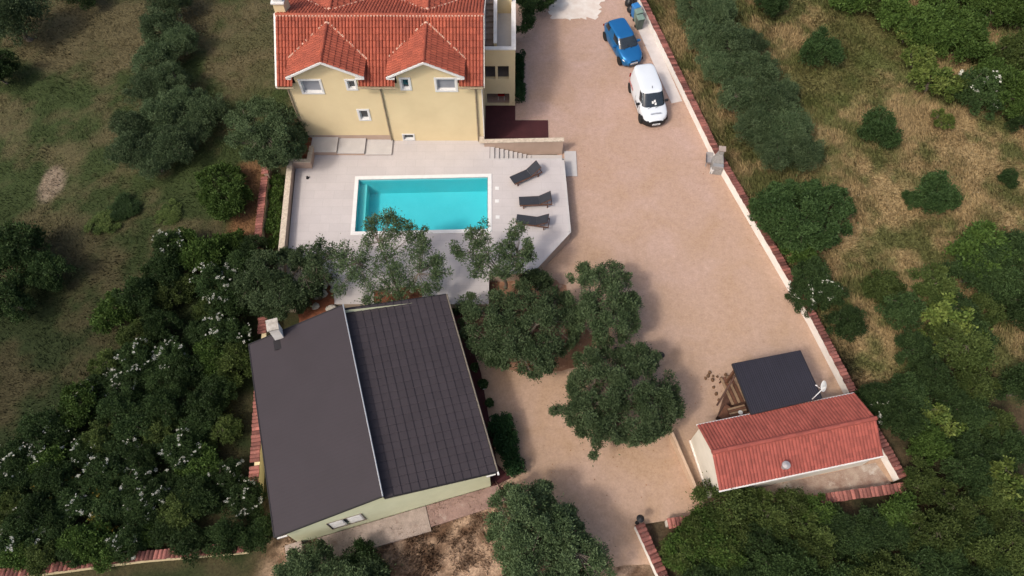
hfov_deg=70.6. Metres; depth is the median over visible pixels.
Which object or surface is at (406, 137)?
window
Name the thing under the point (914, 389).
bush
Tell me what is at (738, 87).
olive tree
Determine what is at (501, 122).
burgundy patio
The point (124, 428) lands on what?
bush
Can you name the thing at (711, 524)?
bush
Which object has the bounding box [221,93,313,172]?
olive tree
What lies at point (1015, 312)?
bush
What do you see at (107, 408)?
bush
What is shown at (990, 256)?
bush
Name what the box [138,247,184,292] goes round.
bush
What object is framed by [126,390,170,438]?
bush
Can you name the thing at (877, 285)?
bush
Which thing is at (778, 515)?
bush
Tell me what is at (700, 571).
bush
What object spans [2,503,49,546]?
bush
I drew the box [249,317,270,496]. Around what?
boundary wall
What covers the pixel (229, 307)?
bush
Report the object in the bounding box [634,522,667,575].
boundary wall
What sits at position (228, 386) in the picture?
bush
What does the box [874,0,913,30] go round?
bush
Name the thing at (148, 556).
boundary wall
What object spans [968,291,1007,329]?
bush
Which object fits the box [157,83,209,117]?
olive tree
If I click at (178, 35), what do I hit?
olive tree
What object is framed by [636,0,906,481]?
boundary wall
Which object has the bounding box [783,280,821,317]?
bush
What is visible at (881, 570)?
bush
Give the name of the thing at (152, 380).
bush
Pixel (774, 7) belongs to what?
bush
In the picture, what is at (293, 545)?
concrete block
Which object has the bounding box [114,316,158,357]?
bush
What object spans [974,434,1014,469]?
bush
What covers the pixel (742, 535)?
bush
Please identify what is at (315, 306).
rock
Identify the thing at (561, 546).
olive tree
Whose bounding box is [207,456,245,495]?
bush
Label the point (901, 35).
bush
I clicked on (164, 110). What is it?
olive tree
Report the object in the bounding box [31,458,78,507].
bush
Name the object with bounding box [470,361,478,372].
bush
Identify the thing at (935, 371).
bush
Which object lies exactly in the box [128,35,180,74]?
olive tree
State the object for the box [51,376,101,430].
bush
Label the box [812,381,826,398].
satellite dish
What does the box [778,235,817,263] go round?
bush
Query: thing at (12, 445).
bush
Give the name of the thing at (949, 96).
bush
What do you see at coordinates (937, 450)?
bush
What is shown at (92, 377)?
bush
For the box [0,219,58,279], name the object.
tree
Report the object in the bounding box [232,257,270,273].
bush
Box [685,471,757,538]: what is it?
bush
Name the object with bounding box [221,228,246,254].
bush
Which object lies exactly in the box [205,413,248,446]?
bush
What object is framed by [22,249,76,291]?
tree
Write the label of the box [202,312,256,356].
bush
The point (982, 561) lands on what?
bush
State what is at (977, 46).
bush
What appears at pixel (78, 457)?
bush
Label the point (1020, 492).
bush
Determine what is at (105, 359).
bush
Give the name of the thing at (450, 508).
pavement slab
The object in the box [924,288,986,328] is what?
bush
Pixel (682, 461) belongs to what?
kerb wall
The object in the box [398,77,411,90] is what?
window
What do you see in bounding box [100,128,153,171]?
olive tree
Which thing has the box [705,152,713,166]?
table
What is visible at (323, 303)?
planting bed
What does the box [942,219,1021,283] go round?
bush
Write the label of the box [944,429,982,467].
bush
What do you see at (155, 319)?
bush
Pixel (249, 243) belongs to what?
bush
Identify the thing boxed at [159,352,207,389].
bush
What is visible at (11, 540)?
bush
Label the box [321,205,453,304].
olive tree
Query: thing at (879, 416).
bush
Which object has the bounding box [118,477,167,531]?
bush
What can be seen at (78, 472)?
bush
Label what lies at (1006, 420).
bush
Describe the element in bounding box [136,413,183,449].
bush
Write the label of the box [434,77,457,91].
window
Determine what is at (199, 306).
bush
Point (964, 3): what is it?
bush
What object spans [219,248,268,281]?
bush
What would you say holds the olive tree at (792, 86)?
on the ground at (254, 562)
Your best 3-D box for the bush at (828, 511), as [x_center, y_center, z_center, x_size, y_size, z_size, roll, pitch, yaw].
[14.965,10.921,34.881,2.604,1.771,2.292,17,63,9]
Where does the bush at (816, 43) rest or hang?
on the ground at (254, 562)
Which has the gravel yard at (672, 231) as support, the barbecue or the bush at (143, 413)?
the barbecue
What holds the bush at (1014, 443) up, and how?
on the ground at (254, 562)
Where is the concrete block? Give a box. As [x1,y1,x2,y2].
[285,541,305,561]
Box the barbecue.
[710,146,725,174]
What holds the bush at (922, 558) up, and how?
on the ground at (254, 562)
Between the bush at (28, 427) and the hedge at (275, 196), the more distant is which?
the hedge at (275, 196)
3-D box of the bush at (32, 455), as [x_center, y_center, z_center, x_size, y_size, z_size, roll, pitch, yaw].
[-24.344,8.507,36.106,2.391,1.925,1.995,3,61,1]
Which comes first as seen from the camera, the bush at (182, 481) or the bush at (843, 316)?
the bush at (182, 481)
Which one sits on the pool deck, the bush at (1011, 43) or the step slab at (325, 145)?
the step slab at (325, 145)
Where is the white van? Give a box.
[628,63,668,126]
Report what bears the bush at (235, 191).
on the ground at (254, 562)
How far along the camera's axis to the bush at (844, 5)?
51.64 m
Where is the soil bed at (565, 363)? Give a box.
[469,279,595,371]
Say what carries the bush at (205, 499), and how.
on the ground at (254, 562)
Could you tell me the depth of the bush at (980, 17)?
49.89 m
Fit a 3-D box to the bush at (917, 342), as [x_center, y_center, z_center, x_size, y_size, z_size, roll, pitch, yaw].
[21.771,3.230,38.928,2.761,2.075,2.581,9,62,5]
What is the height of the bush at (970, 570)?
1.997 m
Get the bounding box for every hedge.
[264,173,285,249]
[485,411,526,478]
[515,49,526,102]
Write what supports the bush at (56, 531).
on the ground at (254, 562)
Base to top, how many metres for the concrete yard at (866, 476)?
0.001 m
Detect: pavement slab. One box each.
[317,506,430,562]
[426,485,503,526]
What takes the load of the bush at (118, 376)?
on the ground at (254, 562)
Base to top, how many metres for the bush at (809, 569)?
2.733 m
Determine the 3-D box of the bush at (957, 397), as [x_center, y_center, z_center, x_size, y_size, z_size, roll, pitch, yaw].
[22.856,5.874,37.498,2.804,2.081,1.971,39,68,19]
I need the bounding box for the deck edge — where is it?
[288,234,569,311]
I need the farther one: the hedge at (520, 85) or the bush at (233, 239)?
the hedge at (520, 85)
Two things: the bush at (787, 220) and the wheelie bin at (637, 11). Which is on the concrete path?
the wheelie bin at (637, 11)
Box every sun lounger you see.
[510,160,541,185]
[516,214,549,229]
[519,191,551,208]
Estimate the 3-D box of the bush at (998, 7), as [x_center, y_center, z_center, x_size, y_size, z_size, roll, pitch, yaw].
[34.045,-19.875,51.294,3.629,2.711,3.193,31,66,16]
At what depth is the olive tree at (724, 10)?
50.19 m
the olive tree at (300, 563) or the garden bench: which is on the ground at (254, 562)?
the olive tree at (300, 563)
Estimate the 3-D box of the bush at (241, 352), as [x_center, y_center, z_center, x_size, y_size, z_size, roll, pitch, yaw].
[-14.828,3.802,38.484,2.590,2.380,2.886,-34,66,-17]
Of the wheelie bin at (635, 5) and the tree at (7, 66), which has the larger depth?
the wheelie bin at (635, 5)
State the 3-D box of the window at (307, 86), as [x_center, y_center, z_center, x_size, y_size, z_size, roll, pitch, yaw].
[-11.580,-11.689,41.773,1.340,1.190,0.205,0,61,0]
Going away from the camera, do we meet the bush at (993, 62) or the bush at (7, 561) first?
the bush at (7, 561)
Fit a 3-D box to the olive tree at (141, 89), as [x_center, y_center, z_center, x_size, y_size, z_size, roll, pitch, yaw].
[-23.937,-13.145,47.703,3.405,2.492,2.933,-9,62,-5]
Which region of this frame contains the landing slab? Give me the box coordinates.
[564,151,576,175]
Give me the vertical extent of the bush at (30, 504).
2.363 m
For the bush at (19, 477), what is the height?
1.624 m
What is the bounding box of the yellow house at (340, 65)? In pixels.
[270,0,515,141]
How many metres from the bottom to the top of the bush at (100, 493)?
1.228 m
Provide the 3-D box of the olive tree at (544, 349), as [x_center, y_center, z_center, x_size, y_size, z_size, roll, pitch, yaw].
[0.250,2.149,38.225,6.939,4.465,6.641,0,61,0]
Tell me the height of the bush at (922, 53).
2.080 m
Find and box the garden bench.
[719,374,744,405]
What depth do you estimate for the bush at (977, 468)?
34.99 m
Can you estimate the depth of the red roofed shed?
34.66 m
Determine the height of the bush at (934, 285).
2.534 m
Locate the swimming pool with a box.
[350,174,491,234]
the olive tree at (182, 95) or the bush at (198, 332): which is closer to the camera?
the bush at (198, 332)
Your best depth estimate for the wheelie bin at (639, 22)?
51.26 m
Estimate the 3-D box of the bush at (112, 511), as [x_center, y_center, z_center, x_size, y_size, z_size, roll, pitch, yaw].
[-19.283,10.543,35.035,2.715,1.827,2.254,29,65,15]
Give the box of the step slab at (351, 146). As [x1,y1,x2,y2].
[337,138,365,154]
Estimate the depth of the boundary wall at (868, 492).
35.54 m
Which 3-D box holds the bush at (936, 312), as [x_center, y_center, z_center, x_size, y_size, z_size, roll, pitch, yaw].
[24.160,1.884,39.339,2.839,2.683,3.317,-35,67,-18]
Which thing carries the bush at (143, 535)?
on the ground at (254, 562)
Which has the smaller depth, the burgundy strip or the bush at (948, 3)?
the burgundy strip
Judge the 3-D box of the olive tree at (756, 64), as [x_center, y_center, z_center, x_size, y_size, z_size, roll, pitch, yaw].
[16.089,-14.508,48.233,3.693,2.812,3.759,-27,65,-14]
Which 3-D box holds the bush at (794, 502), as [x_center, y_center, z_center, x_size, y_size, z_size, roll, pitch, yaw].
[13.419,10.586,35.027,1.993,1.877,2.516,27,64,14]
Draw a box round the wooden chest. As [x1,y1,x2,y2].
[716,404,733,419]
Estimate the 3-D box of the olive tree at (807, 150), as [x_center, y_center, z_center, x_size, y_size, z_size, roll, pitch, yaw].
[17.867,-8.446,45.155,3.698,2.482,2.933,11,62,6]
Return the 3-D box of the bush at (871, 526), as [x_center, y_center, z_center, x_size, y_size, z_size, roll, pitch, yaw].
[16.946,11.861,34.278,2.332,1.951,3.318,20,63,11]
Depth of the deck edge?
41.81 m
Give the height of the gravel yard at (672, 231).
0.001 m
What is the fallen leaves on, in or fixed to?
on the gravel yard at (672, 231)
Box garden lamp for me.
[635,515,643,524]
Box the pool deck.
[286,141,568,303]
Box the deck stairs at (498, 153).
[490,147,561,157]
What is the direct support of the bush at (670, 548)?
on the ground at (254, 562)
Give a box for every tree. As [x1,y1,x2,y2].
[0,0,54,46]
[0,50,22,87]
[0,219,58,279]
[0,267,38,325]
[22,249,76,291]
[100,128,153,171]
[107,108,160,147]
[120,70,169,108]
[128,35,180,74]
[134,4,183,43]
[135,145,172,183]
[136,91,183,134]
[141,0,195,16]
[145,121,200,163]
[146,58,192,96]
[157,21,200,62]
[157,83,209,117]
[173,116,212,153]
[183,92,228,132]
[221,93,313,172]
[226,244,325,322]
[271,538,402,575]
[287,233,344,301]
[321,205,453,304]
[448,216,538,289]
[453,274,580,383]
[482,477,616,575]
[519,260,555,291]
[547,339,686,465]
[557,258,644,346]
[674,0,708,26]
[680,14,717,52]
[693,46,742,83]
[696,0,742,25]
[706,17,756,68]
[712,67,763,118]
[725,49,787,87]
[732,103,781,143]
[737,25,770,51]
[745,75,802,121]
[746,129,794,172]
[767,100,824,149]
[769,73,803,110]
[772,131,826,173]
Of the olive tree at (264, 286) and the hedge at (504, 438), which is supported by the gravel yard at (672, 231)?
the hedge at (504, 438)
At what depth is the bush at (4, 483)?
35.03 m
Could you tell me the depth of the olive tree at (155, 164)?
44.48 m
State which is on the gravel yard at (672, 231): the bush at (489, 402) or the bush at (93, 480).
the bush at (489, 402)
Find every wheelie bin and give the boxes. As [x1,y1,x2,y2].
[630,2,640,17]
[633,8,643,21]
[634,14,644,29]
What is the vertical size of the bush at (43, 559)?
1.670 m
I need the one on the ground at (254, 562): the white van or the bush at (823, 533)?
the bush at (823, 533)
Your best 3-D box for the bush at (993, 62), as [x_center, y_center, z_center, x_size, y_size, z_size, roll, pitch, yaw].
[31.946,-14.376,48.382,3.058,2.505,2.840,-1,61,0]
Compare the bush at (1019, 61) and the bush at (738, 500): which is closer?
the bush at (738, 500)
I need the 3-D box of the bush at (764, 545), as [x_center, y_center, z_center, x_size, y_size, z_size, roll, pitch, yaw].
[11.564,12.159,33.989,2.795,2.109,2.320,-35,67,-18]
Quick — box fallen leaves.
[531,121,760,501]
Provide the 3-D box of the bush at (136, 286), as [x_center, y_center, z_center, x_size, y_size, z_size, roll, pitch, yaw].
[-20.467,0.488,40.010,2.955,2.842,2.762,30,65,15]
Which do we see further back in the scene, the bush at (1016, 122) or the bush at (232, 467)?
the bush at (1016, 122)
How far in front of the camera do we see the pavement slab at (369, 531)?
35.11 m
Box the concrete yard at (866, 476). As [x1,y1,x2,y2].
[755,463,890,500]
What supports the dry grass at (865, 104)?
on the ground at (254, 562)
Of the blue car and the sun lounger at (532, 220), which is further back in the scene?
the blue car
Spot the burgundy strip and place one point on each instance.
(480, 393)
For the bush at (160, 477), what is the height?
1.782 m
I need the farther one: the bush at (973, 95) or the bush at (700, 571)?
the bush at (973, 95)
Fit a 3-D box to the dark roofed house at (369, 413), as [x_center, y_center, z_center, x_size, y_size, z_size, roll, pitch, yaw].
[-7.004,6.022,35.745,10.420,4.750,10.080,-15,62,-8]
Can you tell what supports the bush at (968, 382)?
on the ground at (254, 562)
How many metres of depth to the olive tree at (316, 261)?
38.26 m
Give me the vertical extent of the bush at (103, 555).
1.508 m
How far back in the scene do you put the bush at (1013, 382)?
37.34 m
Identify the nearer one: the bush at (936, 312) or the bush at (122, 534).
the bush at (122, 534)
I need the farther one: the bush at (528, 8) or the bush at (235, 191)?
the bush at (528, 8)
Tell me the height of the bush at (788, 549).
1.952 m
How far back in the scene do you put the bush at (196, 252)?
40.80 m
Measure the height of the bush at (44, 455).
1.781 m
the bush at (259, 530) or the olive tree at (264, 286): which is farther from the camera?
the olive tree at (264, 286)
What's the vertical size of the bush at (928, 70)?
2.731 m
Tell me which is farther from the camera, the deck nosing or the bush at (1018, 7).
the bush at (1018, 7)
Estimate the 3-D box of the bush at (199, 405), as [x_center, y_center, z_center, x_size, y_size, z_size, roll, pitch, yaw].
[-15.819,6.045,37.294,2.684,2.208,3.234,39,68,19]
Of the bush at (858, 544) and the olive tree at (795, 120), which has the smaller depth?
the bush at (858, 544)
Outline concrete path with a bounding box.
[635,2,681,102]
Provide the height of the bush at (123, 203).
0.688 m
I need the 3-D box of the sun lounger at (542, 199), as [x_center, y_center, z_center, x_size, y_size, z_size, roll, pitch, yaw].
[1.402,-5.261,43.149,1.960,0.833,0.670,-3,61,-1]
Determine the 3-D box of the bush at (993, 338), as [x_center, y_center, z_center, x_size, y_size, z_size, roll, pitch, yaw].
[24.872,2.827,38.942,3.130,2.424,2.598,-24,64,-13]
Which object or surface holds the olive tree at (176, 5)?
on the ground at (254, 562)
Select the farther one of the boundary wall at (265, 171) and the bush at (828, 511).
the boundary wall at (265, 171)
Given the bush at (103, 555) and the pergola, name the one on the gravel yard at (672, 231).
the pergola
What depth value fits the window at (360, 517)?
34.04 m
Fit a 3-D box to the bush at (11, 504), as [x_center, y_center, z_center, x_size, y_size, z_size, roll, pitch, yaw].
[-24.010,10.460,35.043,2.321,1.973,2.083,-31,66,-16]
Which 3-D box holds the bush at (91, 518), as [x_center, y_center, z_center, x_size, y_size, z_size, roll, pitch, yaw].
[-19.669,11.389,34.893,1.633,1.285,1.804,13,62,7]
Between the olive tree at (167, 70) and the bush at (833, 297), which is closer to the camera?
the bush at (833, 297)
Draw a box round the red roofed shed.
[689,392,882,497]
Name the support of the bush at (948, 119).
on the ground at (254, 562)
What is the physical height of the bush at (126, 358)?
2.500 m
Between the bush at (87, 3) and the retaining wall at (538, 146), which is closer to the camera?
the retaining wall at (538, 146)
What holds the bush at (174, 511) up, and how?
on the ground at (254, 562)
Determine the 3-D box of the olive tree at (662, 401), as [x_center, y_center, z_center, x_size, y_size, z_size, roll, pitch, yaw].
[5.079,5.334,36.273,6.950,4.819,6.236,-17,63,-9]
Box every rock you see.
[312,303,319,309]
[327,304,336,310]
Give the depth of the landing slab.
46.06 m
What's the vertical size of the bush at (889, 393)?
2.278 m
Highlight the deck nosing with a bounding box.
[489,158,570,274]
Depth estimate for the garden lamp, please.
34.46 m
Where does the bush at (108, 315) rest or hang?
on the ground at (254, 562)
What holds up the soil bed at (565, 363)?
on the gravel yard at (672, 231)
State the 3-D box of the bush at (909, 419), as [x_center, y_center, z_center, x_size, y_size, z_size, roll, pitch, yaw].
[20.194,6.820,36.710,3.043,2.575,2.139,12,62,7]
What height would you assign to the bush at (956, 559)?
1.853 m
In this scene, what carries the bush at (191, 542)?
on the ground at (254, 562)
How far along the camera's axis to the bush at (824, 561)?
33.34 m
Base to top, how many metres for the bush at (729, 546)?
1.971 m
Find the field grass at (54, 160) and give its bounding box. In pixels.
[0,0,296,461]
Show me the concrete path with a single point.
(657, 58)
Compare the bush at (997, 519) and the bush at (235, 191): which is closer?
the bush at (997, 519)
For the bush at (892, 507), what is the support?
on the ground at (254, 562)
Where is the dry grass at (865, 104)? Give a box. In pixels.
[646,0,1023,388]
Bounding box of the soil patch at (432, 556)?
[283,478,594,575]
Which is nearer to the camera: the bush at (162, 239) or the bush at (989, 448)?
the bush at (989, 448)
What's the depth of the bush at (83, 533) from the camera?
33.73 m
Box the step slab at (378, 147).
[365,140,392,154]
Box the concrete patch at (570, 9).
[548,0,604,19]
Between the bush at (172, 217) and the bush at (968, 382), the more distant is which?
the bush at (172, 217)
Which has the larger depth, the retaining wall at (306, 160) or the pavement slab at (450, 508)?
the retaining wall at (306, 160)
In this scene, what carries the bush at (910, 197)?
on the ground at (254, 562)
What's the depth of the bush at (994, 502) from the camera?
34.67 m
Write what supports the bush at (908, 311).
on the ground at (254, 562)
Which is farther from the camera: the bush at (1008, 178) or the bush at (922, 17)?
the bush at (922, 17)
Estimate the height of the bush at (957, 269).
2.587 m
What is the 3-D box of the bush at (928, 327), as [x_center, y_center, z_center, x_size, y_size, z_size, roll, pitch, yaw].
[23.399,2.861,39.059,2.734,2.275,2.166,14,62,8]
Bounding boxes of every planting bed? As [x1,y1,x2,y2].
[298,276,333,322]
[373,286,421,301]
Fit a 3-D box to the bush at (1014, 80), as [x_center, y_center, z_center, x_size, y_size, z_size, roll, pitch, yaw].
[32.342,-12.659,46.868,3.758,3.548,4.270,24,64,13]
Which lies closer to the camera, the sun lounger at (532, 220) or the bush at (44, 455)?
the bush at (44, 455)
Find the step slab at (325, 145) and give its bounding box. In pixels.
[311,137,338,154]
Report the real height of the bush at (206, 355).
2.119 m
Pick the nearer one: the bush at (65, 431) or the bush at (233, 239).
the bush at (65, 431)
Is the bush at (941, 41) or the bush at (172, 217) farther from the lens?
the bush at (941, 41)
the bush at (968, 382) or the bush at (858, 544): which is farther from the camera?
the bush at (968, 382)
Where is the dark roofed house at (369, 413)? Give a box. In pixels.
[248,294,498,541]
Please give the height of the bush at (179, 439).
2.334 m
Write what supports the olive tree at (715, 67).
on the ground at (254, 562)
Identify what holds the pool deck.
on the ground at (254, 562)
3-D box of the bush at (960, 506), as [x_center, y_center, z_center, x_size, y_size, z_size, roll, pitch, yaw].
[20.989,10.567,34.703,3.096,2.497,2.454,40,68,20]
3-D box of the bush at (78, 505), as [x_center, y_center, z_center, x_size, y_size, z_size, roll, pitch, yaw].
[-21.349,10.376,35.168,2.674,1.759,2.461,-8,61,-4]
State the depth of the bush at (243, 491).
34.84 m
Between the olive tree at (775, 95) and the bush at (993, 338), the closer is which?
the bush at (993, 338)
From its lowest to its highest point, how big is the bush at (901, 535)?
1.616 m
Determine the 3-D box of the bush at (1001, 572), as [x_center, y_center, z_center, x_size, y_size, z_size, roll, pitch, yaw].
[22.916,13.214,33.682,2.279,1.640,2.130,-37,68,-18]
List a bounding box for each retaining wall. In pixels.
[277,138,314,310]
[479,136,563,154]
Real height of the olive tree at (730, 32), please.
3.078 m
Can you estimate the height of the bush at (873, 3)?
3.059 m
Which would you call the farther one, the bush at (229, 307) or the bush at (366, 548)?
the bush at (229, 307)
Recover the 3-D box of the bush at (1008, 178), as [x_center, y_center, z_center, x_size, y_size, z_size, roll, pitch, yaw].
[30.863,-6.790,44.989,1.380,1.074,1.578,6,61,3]
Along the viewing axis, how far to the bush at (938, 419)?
36.73 m
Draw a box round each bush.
[0,434,35,476]
[0,437,43,474]
[0,468,52,502]
[0,469,30,506]
[0,484,41,526]
[0,507,45,559]
[0,533,31,572]
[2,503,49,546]
[3,487,67,538]
[13,406,61,450]
[17,523,62,575]
[25,437,72,476]
[30,475,72,502]
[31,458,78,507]
[35,410,80,448]
[35,514,80,547]
[49,474,98,522]
[49,520,112,564]
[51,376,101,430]
[53,538,91,569]
[58,0,97,11]
[64,430,100,468]
[69,468,82,480]
[74,368,115,397]
[76,418,114,456]
[80,457,130,498]
[81,208,121,234]
[82,435,141,479]
[83,347,121,381]
[85,532,132,574]
[87,288,137,336]
[87,512,116,536]
[89,478,120,502]
[90,482,140,525]
[93,385,145,426]
[102,364,147,400]
[103,517,147,564]
[105,189,142,221]
[106,397,157,454]
[109,275,167,317]
[113,333,158,379]
[113,460,157,503]
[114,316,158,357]
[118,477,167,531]
[124,441,163,476]
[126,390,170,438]
[133,520,158,548]
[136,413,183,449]
[136,468,179,507]
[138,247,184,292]
[138,302,187,341]
[141,228,190,256]
[141,356,174,398]
[142,382,192,431]
[147,513,181,549]
[151,279,193,311]
[154,198,181,224]
[154,332,194,374]
[154,488,216,531]
[156,419,205,470]
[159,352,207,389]
[165,269,198,300]
[166,521,210,567]
[168,224,199,265]
[169,473,211,495]
[172,474,231,520]
[173,441,222,480]
[177,379,231,432]
[178,232,230,274]
[178,411,217,443]
[181,315,221,347]
[189,160,255,221]
[189,260,237,311]
[189,288,225,325]
[189,335,239,378]
[199,372,237,408]
[201,281,259,321]
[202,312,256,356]
[202,513,256,564]
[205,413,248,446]
[207,339,251,387]
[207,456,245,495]
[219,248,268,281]
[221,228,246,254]
[223,474,267,522]
[231,234,268,254]
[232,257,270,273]
[241,513,274,555]
[337,535,391,575]
[452,307,460,315]
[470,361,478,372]
[477,378,487,389]
[484,397,494,407]
[516,0,556,34]
[656,527,707,575]
[660,527,699,575]
[672,502,718,560]
[675,512,715,556]
[675,557,725,575]
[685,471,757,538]
[693,532,748,575]
[700,521,742,568]
[723,515,753,555]
[723,560,759,575]
[728,486,763,517]
[737,522,780,571]
[746,174,857,252]
[746,486,795,540]
[751,512,789,550]
[751,541,794,575]
[752,0,789,17]
[767,542,826,575]
[771,485,810,529]
[776,536,810,575]
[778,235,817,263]
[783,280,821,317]
[787,252,831,298]
[787,510,840,560]
[791,526,836,573]
[798,24,847,70]
[800,491,844,529]
[807,275,853,312]
[816,501,856,561]
[817,557,863,575]
[819,301,869,343]
[828,0,870,17]
[828,518,875,569]
[838,550,894,575]
[843,503,895,562]
[849,376,901,433]
[855,104,903,149]
[856,387,894,424]
[857,0,881,22]
[859,267,913,306]
[865,544,897,566]
[869,547,921,575]
[872,288,926,331]
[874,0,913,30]
[877,491,920,533]
[879,401,931,443]
[880,517,917,550]
[884,365,932,416]
[890,325,943,368]
[892,18,917,46]
[893,0,950,47]
[894,537,956,575]
[897,455,943,504]
[899,43,936,69]
[901,190,922,209]
[901,507,970,561]
[904,417,954,465]
[905,260,961,307]
[906,52,964,95]
[906,353,960,400]
[914,168,964,214]
[915,328,949,355]
[915,477,982,536]
[918,0,972,15]
[918,397,968,437]
[919,287,993,337]
[922,15,970,60]
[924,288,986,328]
[924,320,964,359]
[924,532,968,575]
[927,320,998,375]
[930,107,955,129]
[932,384,978,421]
[938,446,994,504]
[940,73,976,103]
[940,255,998,296]
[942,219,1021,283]
[943,0,992,42]
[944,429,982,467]
[947,235,1018,287]
[948,12,999,63]
[950,66,1007,120]
[950,365,1003,404]
[950,392,1001,439]
[954,563,992,575]
[958,530,1002,574]
[959,508,997,554]
[961,0,986,12]
[963,469,1023,515]
[965,0,1015,30]
[966,320,1004,362]
[968,256,1023,309]
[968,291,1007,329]
[970,522,1023,575]
[971,53,1008,83]
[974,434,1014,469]
[977,451,1023,510]
[978,403,1021,441]
[978,507,1023,544]
[983,63,1023,118]
[985,427,1023,473]
[988,554,1023,575]
[991,28,1023,66]
[991,362,1023,407]
[992,287,1023,331]
[992,474,1023,519]
[997,45,1023,72]
[997,167,1020,188]
[1000,224,1023,281]
[1001,100,1023,127]
[1002,0,1023,29]
[1003,99,1023,132]
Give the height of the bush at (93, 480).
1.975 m
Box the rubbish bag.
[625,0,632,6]
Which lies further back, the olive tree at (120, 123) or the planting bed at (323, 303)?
the olive tree at (120, 123)
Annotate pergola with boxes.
[716,350,821,417]
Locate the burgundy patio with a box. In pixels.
[485,106,547,138]
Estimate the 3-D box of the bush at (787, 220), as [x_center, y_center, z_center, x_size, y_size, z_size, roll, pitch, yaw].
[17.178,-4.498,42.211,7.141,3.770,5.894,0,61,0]
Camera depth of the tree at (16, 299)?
39.74 m
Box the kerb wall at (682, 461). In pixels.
[669,432,703,507]
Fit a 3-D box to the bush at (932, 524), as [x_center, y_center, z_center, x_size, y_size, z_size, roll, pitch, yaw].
[19.744,11.548,33.942,3.200,2.909,2.535,-8,62,-5]
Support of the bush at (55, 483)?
on the ground at (254, 562)
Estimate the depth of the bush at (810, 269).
40.66 m
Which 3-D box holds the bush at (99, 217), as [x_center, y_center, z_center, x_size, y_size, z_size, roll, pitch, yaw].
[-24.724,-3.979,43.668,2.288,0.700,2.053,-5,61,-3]
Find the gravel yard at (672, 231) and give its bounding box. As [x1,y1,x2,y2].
[463,0,892,566]
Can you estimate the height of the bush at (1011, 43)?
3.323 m
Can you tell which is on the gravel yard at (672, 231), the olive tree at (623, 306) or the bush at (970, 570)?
the olive tree at (623, 306)
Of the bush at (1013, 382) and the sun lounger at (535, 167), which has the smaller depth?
the bush at (1013, 382)
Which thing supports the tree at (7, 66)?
on the ground at (254, 562)
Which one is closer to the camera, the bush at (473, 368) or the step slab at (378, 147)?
the bush at (473, 368)
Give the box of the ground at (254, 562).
[0,0,1023,575]
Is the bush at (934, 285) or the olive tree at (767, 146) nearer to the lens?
the bush at (934, 285)
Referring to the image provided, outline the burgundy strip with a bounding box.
[453,313,510,485]
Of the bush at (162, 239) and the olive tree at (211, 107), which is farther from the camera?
the olive tree at (211, 107)
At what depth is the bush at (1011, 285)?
39.77 m
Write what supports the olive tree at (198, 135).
on the ground at (254, 562)
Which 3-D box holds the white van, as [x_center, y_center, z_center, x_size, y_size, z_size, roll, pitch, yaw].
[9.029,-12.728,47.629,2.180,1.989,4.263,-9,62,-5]
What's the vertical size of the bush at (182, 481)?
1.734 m
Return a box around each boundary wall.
[0,544,249,575]
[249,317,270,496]
[254,176,270,249]
[261,167,271,179]
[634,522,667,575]
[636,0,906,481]
[665,482,906,528]
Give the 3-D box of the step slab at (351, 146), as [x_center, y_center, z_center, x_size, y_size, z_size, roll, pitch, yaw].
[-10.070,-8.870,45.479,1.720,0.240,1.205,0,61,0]
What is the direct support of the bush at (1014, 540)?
on the ground at (254, 562)
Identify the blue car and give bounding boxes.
[603,18,642,65]
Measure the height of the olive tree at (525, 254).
4.066 m
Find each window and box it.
[297,79,324,93]
[326,513,366,529]
[344,79,358,90]
[356,109,371,120]
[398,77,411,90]
[402,134,414,140]
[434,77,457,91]
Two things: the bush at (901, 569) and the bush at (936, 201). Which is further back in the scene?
the bush at (936, 201)
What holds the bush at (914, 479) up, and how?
on the ground at (254, 562)
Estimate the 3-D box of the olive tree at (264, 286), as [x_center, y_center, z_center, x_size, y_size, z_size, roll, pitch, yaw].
[-12.795,-0.409,39.858,5.782,4.082,5.181,39,68,19]
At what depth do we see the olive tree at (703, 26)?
49.51 m
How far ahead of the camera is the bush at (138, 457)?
35.90 m
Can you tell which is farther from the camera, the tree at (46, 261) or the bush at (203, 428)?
the tree at (46, 261)
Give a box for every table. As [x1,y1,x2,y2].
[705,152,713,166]
[727,404,747,416]
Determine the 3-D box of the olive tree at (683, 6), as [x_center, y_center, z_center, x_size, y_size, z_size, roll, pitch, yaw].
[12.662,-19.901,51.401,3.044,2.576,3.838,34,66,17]
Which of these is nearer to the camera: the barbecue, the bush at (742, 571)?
the bush at (742, 571)
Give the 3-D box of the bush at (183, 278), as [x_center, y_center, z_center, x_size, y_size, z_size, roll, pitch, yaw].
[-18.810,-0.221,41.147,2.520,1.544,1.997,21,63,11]
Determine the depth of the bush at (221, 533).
33.72 m
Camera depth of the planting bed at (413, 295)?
40.49 m
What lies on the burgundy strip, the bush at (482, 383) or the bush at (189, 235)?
the bush at (482, 383)
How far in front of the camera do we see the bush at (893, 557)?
33.81 m
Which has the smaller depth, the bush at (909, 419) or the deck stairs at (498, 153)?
the bush at (909, 419)
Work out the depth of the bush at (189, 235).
41.68 m
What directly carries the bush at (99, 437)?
on the ground at (254, 562)
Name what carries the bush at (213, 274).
on the ground at (254, 562)
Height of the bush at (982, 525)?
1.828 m

